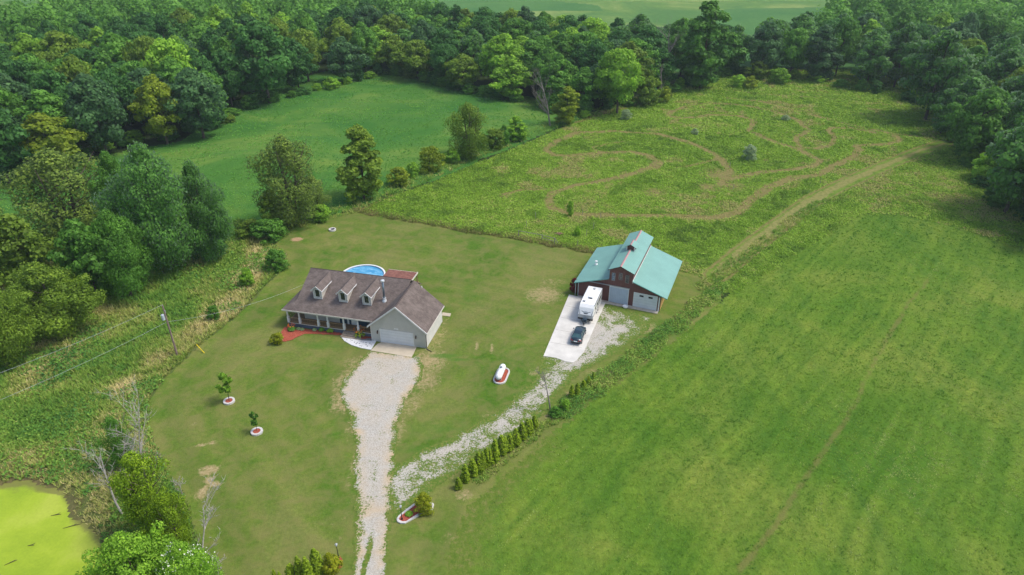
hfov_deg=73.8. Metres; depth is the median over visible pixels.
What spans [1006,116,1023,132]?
broadleaf tree
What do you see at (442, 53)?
broadleaf tree
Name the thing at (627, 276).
window
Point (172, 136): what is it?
undergrowth shrub
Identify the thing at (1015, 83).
broadleaf tree
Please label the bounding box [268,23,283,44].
broadleaf tree
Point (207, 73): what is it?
broadleaf tree
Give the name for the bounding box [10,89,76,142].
broadleaf tree
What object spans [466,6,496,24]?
broadleaf tree
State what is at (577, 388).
arborvitae
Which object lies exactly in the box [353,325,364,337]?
daylily
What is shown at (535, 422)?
arborvitae
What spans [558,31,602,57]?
broadleaf tree
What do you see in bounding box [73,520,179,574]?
broadleaf tree
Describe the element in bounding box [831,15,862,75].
broadleaf tree
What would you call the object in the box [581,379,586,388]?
arborvitae
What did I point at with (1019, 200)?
broadleaf tree
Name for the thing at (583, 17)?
broadleaf tree
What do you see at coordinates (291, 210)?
broadleaf tree
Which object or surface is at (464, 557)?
hayfield
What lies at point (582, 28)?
broadleaf tree
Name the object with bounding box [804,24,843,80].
broadleaf tree
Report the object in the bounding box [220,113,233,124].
undergrowth shrub
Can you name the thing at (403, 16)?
broadleaf tree
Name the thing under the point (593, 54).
broadleaf tree
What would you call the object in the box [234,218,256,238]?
shrub
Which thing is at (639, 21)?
broadleaf tree
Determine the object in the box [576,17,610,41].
broadleaf tree
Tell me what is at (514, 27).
broadleaf tree
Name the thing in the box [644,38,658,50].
broadleaf tree
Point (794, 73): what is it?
undergrowth shrub
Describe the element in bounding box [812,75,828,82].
undergrowth shrub
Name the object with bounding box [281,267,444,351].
house
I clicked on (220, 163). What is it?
pasture
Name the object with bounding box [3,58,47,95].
broadleaf tree
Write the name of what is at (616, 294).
sliding door
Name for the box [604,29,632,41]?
broadleaf tree
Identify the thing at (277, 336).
shrub
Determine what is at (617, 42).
broadleaf tree
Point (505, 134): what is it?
shrub
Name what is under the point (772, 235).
tall grass
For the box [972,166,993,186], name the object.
undergrowth shrub
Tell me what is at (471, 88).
undergrowth shrub
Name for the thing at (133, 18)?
broadleaf tree
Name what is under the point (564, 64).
broadleaf tree
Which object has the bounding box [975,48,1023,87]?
broadleaf tree
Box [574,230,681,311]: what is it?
barn
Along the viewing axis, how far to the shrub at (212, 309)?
112.62 m
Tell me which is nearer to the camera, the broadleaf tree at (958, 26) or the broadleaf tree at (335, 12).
the broadleaf tree at (958, 26)
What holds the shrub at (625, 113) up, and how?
on the meadow at (726, 176)
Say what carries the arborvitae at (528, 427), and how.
on the lawn at (285, 494)
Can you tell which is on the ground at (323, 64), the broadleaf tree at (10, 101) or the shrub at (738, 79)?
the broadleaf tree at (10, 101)
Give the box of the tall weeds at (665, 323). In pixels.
[550,281,727,420]
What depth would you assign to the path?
156.25 m
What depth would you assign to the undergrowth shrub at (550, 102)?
216.91 m
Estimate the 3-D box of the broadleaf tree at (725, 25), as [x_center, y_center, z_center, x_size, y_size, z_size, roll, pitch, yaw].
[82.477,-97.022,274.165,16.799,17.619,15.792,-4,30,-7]
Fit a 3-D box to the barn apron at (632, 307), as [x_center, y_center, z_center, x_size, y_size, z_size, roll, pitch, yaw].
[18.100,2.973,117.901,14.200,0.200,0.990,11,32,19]
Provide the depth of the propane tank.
99.31 m
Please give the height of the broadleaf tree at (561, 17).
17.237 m
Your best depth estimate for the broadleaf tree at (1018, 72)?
199.33 m
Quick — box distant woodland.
[0,0,1023,49]
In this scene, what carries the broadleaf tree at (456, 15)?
on the meadow at (661, 17)
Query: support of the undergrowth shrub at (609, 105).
on the meadow at (726, 176)
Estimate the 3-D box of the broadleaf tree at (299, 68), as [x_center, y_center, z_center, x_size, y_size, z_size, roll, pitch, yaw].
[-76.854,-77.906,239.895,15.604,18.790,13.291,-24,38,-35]
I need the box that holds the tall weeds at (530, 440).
[472,410,568,483]
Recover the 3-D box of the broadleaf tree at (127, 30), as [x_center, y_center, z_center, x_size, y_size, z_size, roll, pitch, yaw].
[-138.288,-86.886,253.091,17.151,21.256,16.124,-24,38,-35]
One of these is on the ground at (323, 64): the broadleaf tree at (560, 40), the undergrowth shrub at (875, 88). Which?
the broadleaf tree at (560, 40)
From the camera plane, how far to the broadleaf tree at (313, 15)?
286.09 m
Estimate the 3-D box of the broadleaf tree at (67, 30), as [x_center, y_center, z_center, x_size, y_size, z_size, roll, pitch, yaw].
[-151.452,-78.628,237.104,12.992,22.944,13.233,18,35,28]
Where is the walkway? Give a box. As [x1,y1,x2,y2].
[342,337,375,349]
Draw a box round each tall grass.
[290,92,672,227]
[349,207,595,253]
[695,192,1023,289]
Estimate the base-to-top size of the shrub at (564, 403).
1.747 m
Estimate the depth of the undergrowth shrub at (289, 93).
235.42 m
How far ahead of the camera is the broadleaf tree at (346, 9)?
295.76 m
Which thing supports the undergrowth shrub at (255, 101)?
on the ground at (323, 64)
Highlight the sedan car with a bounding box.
[570,325,585,343]
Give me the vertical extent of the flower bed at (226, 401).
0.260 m
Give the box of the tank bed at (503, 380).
[493,368,509,384]
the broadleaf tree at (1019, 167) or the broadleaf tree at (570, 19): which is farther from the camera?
the broadleaf tree at (570, 19)
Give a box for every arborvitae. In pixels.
[284,563,295,574]
[292,555,302,574]
[300,556,314,574]
[308,548,324,574]
[454,477,462,489]
[460,464,470,483]
[468,458,477,476]
[473,452,483,472]
[481,451,486,471]
[483,447,490,466]
[487,449,494,465]
[491,439,499,463]
[497,434,507,455]
[504,436,508,451]
[507,434,513,451]
[512,428,521,446]
[518,422,527,439]
[524,418,531,434]
[532,415,538,428]
[568,384,575,397]
[574,383,580,394]
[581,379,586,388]
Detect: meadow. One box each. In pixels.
[0,0,830,11]
[359,69,1022,292]
[474,6,741,74]
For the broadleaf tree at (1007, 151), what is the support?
on the ground at (323, 64)
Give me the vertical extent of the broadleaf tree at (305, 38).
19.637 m
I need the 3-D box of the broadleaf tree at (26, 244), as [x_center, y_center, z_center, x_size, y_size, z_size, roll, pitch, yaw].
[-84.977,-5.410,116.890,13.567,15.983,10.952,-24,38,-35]
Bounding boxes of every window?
[611,272,615,280]
[625,275,628,283]
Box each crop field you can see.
[408,0,602,12]
[662,7,896,74]
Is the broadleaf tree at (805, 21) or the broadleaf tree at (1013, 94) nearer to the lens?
the broadleaf tree at (1013, 94)
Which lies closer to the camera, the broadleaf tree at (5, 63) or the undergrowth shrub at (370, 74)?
the broadleaf tree at (5, 63)
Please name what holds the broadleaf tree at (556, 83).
on the ground at (323, 64)
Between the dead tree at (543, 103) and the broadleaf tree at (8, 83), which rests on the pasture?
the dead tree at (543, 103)
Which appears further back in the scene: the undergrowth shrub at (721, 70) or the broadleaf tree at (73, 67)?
the undergrowth shrub at (721, 70)
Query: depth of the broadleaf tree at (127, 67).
199.15 m
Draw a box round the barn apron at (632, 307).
[578,295,657,313]
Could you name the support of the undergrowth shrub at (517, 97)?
on the ground at (323, 64)
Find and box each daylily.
[287,323,295,330]
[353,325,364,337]
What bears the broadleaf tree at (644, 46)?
on the ground at (323, 64)
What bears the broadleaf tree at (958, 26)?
on the ground at (323, 64)
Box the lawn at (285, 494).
[147,210,722,574]
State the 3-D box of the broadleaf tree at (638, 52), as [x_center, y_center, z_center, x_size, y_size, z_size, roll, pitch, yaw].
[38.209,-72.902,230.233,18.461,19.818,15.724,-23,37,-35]
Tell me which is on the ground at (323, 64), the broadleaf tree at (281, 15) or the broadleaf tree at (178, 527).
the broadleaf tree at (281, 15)
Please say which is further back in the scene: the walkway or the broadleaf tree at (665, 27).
the broadleaf tree at (665, 27)
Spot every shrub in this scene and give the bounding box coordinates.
[71,145,91,158]
[89,142,114,151]
[115,133,135,146]
[123,130,144,144]
[149,133,169,140]
[159,123,180,140]
[204,305,219,320]
[209,119,223,129]
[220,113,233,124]
[221,114,235,122]
[223,107,241,115]
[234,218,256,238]
[238,267,254,286]
[239,94,259,108]
[240,95,252,109]
[248,218,289,243]
[256,91,271,102]
[264,249,290,272]
[266,90,280,102]
[269,332,283,344]
[285,90,295,97]
[295,86,312,94]
[305,204,330,222]
[311,83,321,90]
[321,552,342,574]
[322,77,340,89]
[342,76,352,84]
[351,68,363,80]
[363,71,376,78]
[372,62,382,74]
[385,166,409,185]
[403,70,416,78]
[406,162,418,177]
[413,491,433,515]
[418,146,445,173]
[444,147,460,163]
[446,82,462,89]
[461,82,477,94]
[477,85,493,97]
[482,129,504,149]
[488,88,504,99]
[499,124,509,144]
[509,91,523,102]
[535,95,544,105]
[544,99,556,112]
[548,406,561,417]
[560,399,570,411]
[566,201,573,215]
[569,277,577,292]
[574,226,580,234]
[575,98,587,113]
[579,110,590,117]
[599,95,613,109]
[616,93,637,105]
[620,109,631,119]
[637,75,663,106]
[659,80,671,87]
[659,86,672,101]
[670,83,681,92]
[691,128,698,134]
[714,66,726,76]
[722,66,732,76]
[728,64,739,74]
[730,74,745,88]
[738,66,746,73]
[741,144,756,160]
[742,76,759,87]
[744,61,769,79]
[766,67,790,84]
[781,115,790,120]
[788,68,800,78]
[806,75,821,81]
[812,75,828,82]
[832,79,850,87]
[854,78,869,91]
[868,80,882,93]
[900,90,914,100]
[908,94,916,103]
[957,156,974,167]
[961,148,979,162]
[970,175,991,187]
[971,152,998,178]
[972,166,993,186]
[981,185,996,200]
[1012,204,1023,220]
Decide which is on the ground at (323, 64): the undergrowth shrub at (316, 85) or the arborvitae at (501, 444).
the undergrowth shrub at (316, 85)
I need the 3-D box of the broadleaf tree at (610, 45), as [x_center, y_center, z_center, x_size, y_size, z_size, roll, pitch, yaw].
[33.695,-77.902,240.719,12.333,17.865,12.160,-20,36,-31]
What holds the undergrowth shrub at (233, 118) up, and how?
on the ground at (323, 64)
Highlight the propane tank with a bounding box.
[495,364,505,379]
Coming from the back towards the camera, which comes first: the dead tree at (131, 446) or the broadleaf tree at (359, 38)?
the broadleaf tree at (359, 38)
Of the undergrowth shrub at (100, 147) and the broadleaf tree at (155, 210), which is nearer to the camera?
the broadleaf tree at (155, 210)
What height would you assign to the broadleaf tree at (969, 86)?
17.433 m
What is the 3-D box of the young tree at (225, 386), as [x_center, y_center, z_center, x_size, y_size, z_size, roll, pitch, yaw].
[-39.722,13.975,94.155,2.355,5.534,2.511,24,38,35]
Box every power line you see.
[3,307,156,371]
[3,331,148,398]
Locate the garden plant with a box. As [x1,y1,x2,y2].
[405,510,412,516]
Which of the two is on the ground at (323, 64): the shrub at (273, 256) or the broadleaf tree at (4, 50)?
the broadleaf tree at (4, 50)
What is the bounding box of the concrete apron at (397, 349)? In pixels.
[371,342,416,356]
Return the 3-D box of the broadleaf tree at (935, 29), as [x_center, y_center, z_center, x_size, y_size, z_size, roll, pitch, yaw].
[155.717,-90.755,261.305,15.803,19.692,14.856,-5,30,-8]
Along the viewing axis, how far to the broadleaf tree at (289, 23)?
277.27 m
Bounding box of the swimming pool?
[344,264,385,275]
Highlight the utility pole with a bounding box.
[161,305,178,355]
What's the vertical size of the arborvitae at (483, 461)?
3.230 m
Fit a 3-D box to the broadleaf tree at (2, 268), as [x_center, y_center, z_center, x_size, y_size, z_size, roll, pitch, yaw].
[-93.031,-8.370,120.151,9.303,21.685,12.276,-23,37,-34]
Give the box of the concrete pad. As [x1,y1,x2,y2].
[544,295,605,362]
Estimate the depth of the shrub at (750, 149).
180.23 m
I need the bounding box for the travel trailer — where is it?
[578,286,602,325]
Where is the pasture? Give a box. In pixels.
[0,63,581,270]
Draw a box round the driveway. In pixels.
[339,351,423,574]
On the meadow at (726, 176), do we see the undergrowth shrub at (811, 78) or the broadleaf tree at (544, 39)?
the undergrowth shrub at (811, 78)
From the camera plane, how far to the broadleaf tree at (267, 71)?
218.52 m
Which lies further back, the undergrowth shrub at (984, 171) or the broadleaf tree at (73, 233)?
the undergrowth shrub at (984, 171)
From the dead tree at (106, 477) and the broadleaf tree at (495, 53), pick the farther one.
the broadleaf tree at (495, 53)
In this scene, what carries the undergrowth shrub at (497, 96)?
on the ground at (323, 64)
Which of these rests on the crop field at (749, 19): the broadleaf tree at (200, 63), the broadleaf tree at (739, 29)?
the broadleaf tree at (739, 29)
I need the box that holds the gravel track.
[389,304,655,521]
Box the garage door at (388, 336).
[379,329,413,345]
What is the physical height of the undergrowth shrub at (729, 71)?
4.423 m
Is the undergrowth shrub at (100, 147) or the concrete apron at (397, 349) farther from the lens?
the undergrowth shrub at (100, 147)
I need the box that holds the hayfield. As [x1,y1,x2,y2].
[444,197,1023,574]
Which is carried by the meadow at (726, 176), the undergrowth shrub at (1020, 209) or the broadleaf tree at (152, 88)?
the undergrowth shrub at (1020, 209)
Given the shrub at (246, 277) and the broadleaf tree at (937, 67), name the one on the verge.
the shrub at (246, 277)
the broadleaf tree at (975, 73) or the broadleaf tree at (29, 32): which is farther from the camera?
the broadleaf tree at (29, 32)
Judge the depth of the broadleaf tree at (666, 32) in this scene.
270.49 m
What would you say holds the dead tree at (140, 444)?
on the verge
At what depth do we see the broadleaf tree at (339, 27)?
262.54 m
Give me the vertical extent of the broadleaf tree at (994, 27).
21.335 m
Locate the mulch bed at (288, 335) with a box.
[281,326,342,340]
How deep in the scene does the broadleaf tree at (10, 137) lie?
160.94 m
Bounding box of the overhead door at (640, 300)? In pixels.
[632,292,657,310]
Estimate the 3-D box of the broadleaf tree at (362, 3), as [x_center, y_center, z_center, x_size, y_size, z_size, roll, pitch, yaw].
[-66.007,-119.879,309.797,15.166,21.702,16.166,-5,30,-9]
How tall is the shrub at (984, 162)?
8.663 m
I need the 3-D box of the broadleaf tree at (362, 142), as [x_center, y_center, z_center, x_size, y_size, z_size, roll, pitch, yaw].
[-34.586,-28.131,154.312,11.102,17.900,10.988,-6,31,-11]
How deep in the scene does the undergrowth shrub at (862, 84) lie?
243.81 m
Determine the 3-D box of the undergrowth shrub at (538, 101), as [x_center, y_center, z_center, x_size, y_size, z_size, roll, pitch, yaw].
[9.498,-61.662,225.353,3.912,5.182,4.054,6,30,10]
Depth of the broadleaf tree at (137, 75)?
192.95 m
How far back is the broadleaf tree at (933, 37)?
235.07 m
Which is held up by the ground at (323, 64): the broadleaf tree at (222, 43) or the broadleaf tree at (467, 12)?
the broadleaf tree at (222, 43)
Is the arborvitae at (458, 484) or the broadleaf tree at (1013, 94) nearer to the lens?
the arborvitae at (458, 484)
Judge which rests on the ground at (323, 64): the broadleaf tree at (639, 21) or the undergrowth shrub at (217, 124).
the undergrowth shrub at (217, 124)
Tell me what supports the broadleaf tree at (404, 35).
on the ground at (323, 64)
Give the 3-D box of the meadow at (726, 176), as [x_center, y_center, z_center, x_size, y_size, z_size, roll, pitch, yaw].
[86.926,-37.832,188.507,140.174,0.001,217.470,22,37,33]
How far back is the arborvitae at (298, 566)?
68.25 m
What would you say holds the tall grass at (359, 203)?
on the meadow at (726, 176)
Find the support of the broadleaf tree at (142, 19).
on the ground at (323, 64)
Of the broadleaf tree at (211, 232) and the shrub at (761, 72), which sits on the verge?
the broadleaf tree at (211, 232)
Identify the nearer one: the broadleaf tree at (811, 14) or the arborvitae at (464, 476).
the arborvitae at (464, 476)
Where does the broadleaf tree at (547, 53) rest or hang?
on the ground at (323, 64)
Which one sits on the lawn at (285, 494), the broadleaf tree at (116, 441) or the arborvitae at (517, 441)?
the arborvitae at (517, 441)
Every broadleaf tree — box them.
[0,43,15,57]
[0,53,12,72]
[0,72,35,119]
[0,86,26,113]
[0,108,23,161]
[0,109,33,183]
[0,147,112,251]
[0,208,5,280]
[0,213,57,287]
[0,289,35,367]
[1,261,107,345]
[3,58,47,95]
[8,25,35,41]
[8,32,47,59]
[9,112,88,169]
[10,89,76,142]
[11,29,35,53]
[13,32,50,54]
[16,53,48,72]
[19,9,62,30]
[26,52,53,62]
[35,20,58,34]
[35,68,81,132]
[37,30,89,60]
[42,57,97,79]
[46,218,112,299]
[51,53,94,90]
[60,20,78,31]
[62,26,81,44]
[62,47,100,73]
[63,72,127,151]
[71,11,100,31]
[73,22,91,42]
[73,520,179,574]
[76,207,157,299]
[80,26,103,49]
[86,150,144,222]
[90,32,132,71]
[90,69,136,128]
[90,141,204,273]
[91,31,131,61]
[92,415,135,468]
[102,60,134,113]
[104,16,128,31]
[105,22,123,33]
[106,450,186,550]
[109,60,160,80]
[117,68,176,123]
[119,23,151,38]
[120,35,155,65]
[127,13,153,23]
[127,31,162,47]
[127,74,181,143]
[131,11,151,25]
[139,490,192,546]
[141,37,196,82]
[145,15,183,35]
[149,13,176,39]
[153,56,189,93]
[155,540,224,574]
[163,67,228,137]
[168,7,195,27]
[168,34,198,51]
[168,159,235,262]
[170,7,201,20]
[172,38,196,69]
[176,18,209,45]
[178,36,203,53]
[184,49,222,84]
[191,69,228,123]
[195,27,220,55]
[202,4,233,23]
[203,35,235,73]
[206,19,228,35]
[210,37,241,99]
[212,48,244,107]
[216,17,234,42]
[220,23,253,49]
[221,19,296,102]
[234,13,256,25]
[237,0,259,20]
[243,133,321,230]
[257,189,286,224]
[266,16,292,39]
[267,20,291,30]
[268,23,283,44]
[272,11,293,21]
[282,38,319,86]
[285,28,328,81]
[288,8,326,37]
[290,10,320,73]
[298,176,332,216]
[320,17,353,63]
[322,6,354,37]
[322,36,371,79]
[335,124,383,201]
[339,4,353,19]
[349,21,378,71]
[351,5,386,34]
[354,0,378,13]
[363,26,389,64]
[374,14,410,40]
[377,34,407,69]
[386,10,396,17]
[386,29,413,57]
[389,39,431,78]
[395,12,411,24]
[408,16,437,33]
[408,19,436,53]
[411,24,437,35]
[423,27,462,75]
[425,2,452,21]
[426,43,459,76]
[430,14,449,27]
[442,21,468,34]
[442,53,480,86]
[443,4,465,25]
[443,101,495,161]
[448,8,474,19]
[452,30,465,41]
[456,28,486,71]
[458,16,471,28]
[465,15,502,32]
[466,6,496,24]
[473,46,510,81]
[477,21,499,42]
[478,33,526,82]
[488,59,535,96]
[493,12,504,22]
[498,17,536,39]
[499,8,522,26]
[507,115,528,140]
[515,5,537,22]
[515,35,531,47]
[517,39,548,89]
[526,31,541,39]
[527,46,562,88]
[531,19,550,35]
[534,62,567,107]
[535,35,559,49]
[536,11,552,22]
[536,53,578,92]
[546,14,565,23]
[546,30,558,38]
[546,32,573,68]
[547,22,571,34]
[548,22,559,28]
[549,14,581,30]
[550,85,580,123]
[558,27,579,49]
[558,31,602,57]
[566,67,609,106]
[567,43,588,92]
[574,39,609,98]
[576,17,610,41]
[577,14,586,21]
[578,25,588,33]
[590,61,627,92]
[593,47,645,112]
[603,40,613,49]
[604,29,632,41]
[608,17,625,31]
[608,25,638,37]
[609,39,624,48]
[616,41,655,91]
[621,38,661,81]
[625,13,665,32]
[632,24,670,52]
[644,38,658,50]
[646,26,673,60]
[653,47,681,88]
[663,23,677,52]
[667,17,689,41]
[667,27,689,75]
[679,0,739,87]
[682,38,726,72]
[708,39,734,68]
[714,23,733,36]
[719,31,748,67]
[729,24,750,65]
[744,22,785,68]
[754,18,790,56]
[776,27,813,70]
[787,13,818,68]
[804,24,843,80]
[806,11,819,27]
[819,19,847,51]
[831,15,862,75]
[835,13,854,27]
[850,18,881,61]
[850,34,893,86]
[852,27,895,72]
[856,12,884,43]
[885,6,919,35]
[885,22,926,86]
[894,22,931,68]
[897,28,978,119]
[912,24,939,74]
[921,30,946,53]
[926,11,953,32]
[929,76,983,127]
[930,105,955,132]
[932,21,974,40]
[941,69,994,103]
[944,89,1013,153]
[958,12,980,42]
[959,86,1011,130]
[960,37,987,53]
[968,45,988,69]
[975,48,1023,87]
[978,35,1023,82]
[979,18,1011,45]
[984,120,1023,212]
[985,31,1023,51]
[997,65,1023,93]
[998,93,1023,138]
[999,74,1023,102]
[1003,168,1023,207]
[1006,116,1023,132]
[1009,90,1023,110]
[1009,157,1023,189]
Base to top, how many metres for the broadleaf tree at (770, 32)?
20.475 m
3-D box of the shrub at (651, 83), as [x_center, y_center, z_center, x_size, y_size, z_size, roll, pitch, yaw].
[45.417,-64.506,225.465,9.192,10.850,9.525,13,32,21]
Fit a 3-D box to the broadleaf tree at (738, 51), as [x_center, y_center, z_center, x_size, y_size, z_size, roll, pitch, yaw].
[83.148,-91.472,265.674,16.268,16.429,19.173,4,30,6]
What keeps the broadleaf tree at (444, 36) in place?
on the ground at (323, 64)
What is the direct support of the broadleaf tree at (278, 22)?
on the ground at (323, 64)
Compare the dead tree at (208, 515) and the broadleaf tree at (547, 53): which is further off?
the broadleaf tree at (547, 53)
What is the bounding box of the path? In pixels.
[711,143,945,277]
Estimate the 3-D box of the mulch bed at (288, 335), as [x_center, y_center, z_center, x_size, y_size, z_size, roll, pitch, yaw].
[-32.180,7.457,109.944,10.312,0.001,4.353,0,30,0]
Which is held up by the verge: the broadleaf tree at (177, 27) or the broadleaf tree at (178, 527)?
the broadleaf tree at (178, 527)
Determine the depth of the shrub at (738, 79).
247.69 m
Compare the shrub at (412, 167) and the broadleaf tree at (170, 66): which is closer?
the shrub at (412, 167)
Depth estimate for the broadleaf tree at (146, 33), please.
236.01 m
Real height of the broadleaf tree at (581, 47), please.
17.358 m
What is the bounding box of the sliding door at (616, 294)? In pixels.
[608,286,628,304]
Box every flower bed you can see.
[223,397,234,404]
[250,427,262,435]
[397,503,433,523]
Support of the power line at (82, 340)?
attached to the utility pole
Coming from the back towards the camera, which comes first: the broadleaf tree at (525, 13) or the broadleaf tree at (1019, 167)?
the broadleaf tree at (525, 13)
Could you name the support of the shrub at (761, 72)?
on the meadow at (726, 176)
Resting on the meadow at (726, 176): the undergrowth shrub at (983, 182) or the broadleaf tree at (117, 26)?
the undergrowth shrub at (983, 182)
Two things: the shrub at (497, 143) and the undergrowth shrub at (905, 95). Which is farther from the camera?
the undergrowth shrub at (905, 95)
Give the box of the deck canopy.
[383,269,417,281]
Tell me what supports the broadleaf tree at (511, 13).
on the meadow at (661, 17)
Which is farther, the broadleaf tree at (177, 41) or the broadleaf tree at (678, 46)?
the broadleaf tree at (678, 46)
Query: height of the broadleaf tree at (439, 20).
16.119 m
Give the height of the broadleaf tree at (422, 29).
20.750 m
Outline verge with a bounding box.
[0,233,287,573]
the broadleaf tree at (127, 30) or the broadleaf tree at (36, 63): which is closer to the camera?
the broadleaf tree at (36, 63)
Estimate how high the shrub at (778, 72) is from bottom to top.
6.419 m
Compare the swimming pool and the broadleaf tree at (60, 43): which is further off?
the broadleaf tree at (60, 43)
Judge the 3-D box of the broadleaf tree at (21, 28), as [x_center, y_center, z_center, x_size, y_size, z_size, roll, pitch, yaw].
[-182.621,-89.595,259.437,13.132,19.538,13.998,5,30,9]
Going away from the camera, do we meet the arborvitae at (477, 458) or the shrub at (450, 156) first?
the arborvitae at (477, 458)
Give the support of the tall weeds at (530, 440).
on the lawn at (285, 494)
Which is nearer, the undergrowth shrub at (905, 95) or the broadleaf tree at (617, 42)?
the undergrowth shrub at (905, 95)
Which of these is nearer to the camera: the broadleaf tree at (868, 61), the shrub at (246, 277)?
the shrub at (246, 277)
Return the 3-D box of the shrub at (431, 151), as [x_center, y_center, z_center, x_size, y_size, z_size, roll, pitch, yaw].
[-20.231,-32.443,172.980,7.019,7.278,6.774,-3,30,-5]
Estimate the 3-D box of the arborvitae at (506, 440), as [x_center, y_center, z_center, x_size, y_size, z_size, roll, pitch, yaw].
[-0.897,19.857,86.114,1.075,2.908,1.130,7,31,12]
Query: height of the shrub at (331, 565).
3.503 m
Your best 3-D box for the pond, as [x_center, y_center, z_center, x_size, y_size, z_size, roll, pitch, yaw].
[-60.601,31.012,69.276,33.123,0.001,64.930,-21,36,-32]
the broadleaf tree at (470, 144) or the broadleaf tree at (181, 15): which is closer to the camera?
the broadleaf tree at (470, 144)
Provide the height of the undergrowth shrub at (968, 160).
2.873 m
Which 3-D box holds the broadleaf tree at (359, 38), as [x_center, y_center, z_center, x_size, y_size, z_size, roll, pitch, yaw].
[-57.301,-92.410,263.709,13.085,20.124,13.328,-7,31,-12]
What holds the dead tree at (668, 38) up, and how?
on the ground at (323, 64)
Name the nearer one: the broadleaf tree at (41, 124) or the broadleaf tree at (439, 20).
the broadleaf tree at (41, 124)
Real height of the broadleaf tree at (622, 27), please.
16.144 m
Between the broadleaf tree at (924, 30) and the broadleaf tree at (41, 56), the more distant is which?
the broadleaf tree at (924, 30)
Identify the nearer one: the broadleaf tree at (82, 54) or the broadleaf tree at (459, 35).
the broadleaf tree at (82, 54)
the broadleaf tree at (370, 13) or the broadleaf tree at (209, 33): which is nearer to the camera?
the broadleaf tree at (209, 33)
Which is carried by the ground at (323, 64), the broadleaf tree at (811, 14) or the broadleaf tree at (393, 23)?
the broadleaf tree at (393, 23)
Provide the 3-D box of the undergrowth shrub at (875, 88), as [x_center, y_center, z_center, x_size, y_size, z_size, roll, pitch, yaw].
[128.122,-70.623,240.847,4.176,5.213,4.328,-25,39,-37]
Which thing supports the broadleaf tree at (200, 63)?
on the ground at (323, 64)
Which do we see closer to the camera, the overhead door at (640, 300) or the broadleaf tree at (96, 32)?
the overhead door at (640, 300)
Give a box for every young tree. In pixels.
[215,372,232,400]
[248,411,258,429]
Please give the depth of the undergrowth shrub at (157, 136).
194.90 m
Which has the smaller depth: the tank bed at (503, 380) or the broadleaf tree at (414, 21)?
the tank bed at (503, 380)
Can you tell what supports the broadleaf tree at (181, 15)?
on the ground at (323, 64)
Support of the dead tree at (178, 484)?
on the verge
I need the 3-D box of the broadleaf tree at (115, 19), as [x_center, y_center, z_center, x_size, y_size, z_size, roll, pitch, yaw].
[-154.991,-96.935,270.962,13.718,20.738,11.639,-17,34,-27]
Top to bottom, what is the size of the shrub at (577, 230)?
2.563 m
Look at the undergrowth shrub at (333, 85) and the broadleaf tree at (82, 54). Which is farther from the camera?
the undergrowth shrub at (333, 85)
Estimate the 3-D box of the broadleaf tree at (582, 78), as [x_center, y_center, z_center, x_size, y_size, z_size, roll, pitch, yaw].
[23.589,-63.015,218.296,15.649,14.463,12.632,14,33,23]
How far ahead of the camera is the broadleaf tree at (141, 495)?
70.67 m
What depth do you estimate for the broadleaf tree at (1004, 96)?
179.26 m
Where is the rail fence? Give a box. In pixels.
[518,230,557,243]
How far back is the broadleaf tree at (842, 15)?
279.51 m
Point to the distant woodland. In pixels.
(103, 12)
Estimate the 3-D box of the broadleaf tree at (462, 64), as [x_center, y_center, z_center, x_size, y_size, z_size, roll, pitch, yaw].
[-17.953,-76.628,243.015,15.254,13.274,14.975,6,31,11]
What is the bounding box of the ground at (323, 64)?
[1,18,918,302]
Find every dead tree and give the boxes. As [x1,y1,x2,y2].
[63,441,122,513]
[95,374,159,465]
[115,407,149,494]
[170,477,185,494]
[188,472,225,561]
[205,548,224,574]
[530,64,554,125]
[535,368,552,409]
[655,21,683,61]
[660,63,666,87]
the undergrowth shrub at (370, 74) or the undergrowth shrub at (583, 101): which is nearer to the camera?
the undergrowth shrub at (583, 101)
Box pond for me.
[0,480,108,574]
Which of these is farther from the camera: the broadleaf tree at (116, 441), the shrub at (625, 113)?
the shrub at (625, 113)
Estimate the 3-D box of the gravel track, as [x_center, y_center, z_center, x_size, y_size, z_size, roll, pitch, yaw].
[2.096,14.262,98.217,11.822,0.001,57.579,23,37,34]
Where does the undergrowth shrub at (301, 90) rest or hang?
on the ground at (323, 64)
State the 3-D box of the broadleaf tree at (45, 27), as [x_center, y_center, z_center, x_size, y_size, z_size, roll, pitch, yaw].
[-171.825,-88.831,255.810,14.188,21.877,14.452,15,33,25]
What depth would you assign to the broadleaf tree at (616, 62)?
210.80 m

